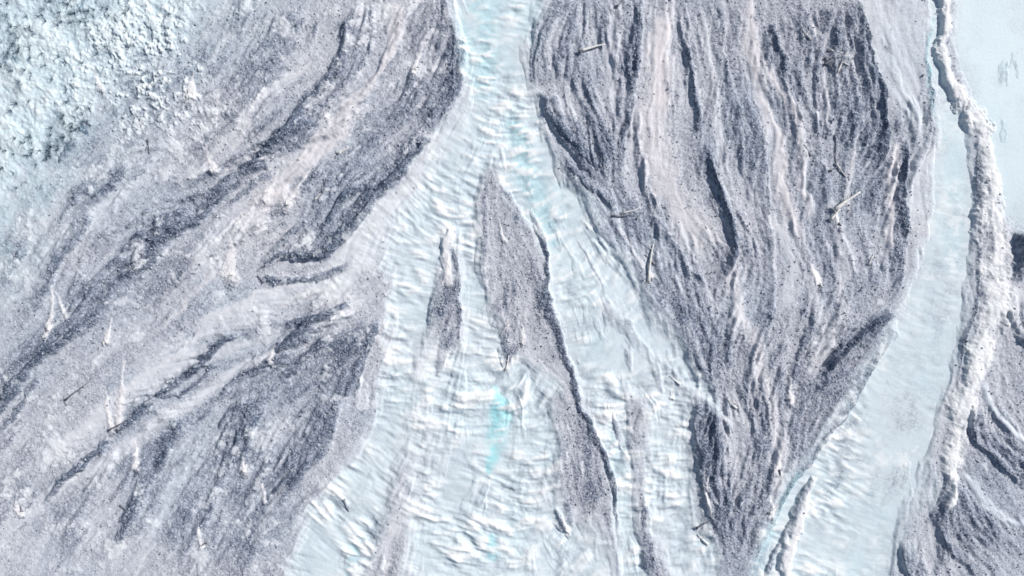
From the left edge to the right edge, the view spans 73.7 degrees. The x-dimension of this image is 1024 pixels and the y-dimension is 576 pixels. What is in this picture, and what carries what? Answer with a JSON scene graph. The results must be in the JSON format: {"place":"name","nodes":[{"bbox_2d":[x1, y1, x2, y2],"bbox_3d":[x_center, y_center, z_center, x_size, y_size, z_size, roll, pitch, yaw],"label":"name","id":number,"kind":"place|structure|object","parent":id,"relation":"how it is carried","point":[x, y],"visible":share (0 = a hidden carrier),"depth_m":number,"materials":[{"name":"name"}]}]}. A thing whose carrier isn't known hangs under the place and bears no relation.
{"place":"outdoors","nodes":[
{"label":"outdoors","id":0,"kind":"place"},
{"bbox_2d":[0,0,1023,575],"bbox_3d":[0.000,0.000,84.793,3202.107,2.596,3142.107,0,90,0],"label":"ground","id":1,"kind":"structure","parent":0,"point":[666,420],"depth_m":85.22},
{"bbox_2d":[63,381,89,400],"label":"driftwood log","id":2,"kind":"object","parent":1,"relation":"on","point":[67,398],"visible":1,"depth_m":85.12,"materials":[{"name":"grey wood"}]},
{"bbox_2d":[0,0,171,190],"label":"bare shrub thicket","id":3,"kind":"object","parent":1,"relation":"on","point":[65,102],"visible":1,"depth_m":85.00,"materials":[{"name":"white plant"}]},
{"bbox_2d":[1,1,1016,573],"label":"driftwood debris","id":4,"kind":"object","parent":1,"relation":"on","point":[377,293],"visible":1,"depth_m":85.09,"materials":[{"name":"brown wood"}]},
{"bbox_2d":[0,0,1023,575],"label":"loose stones","id":5,"kind":"object","parent":1,"relation":"on","point":[500,274],"visible":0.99,"depth_m":85.05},
{"bbox_2d":[579,42,604,51],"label":"driftwood log","id":6,"kind":"object","parent":1,"relation":"on","point":[585,49],"visible":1,"depth_m":84.66,"materials":[{"name":"white wood"}]},
{"bbox_2d":[611,214,633,217],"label":"driftwood log","id":7,"kind":"object","parent":1,"relation":"on","point":[620,215],"visible":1,"depth_m":85.07,"materials":[{"name":"grey wood"}]},
{"bbox_2d":[621,205,639,213],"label":"driftwood log","id":8,"kind":"object","parent":1,"relation":"on","point":[630,211],"visible":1,"depth_m":85.12,"materials":[{"name":"white wood"}]},
{"bbox_2d":[646,244,654,282],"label":"driftwood log","id":9,"kind":"object","parent":1,"relation":"on","point":[649,273],"visible":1,"depth_m":85.04,"materials":[{"name":"white wood"}]},
{"bbox_2d":[697,534,709,545],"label":"driftwood log","id":10,"kind":"object","parent":1,"relation":"on","point":[705,542],"visible":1,"depth_m":85.19,"materials":[{"name":"white wood"}]},
{"bbox_2d":[822,53,841,66],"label":"driftwood log","id":11,"kind":"object","parent":1,"relation":"on","point":[826,63],"visible":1,"depth_m":84.78,"materials":[{"name":"grey wood"}]},
{"bbox_2d":[828,209,840,222],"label":"driftwood log","id":12,"kind":"object","parent":1,"relation":"on","point":[831,218],"visible":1,"depth_m":84.67,"materials":[{"name":"white wood"}]},
{"bbox_2d":[834,134,840,162],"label":"driftwood log","id":13,"kind":"object","parent":1,"relation":"on","point":[835,136],"visible":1,"depth_m":85.11,"materials":[{"name":"grey wood"}]},
{"bbox_2d":[837,52,847,73],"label":"driftwood log","id":14,"kind":"object","parent":1,"relation":"on","point":[839,68],"visible":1,"depth_m":84.81,"materials":[{"name":"white wood"}]},
{"bbox_2d":[831,189,860,213],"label":"driftwood log","id":15,"kind":"object","parent":1,"relation":"on","point":[835,209],"visible":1,"depth_m":84.58,"materials":[{"name":"white wood"}]},
{"bbox_2d":[299,0,1023,575],"bbox_3d":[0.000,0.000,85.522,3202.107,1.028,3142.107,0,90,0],"label":"river","id":16,"kind":"structure","parent":0,"point":[849,522],"depth_m":85.64,"materials":[{"name":"ice"},{"name":"snow"}]}
]}

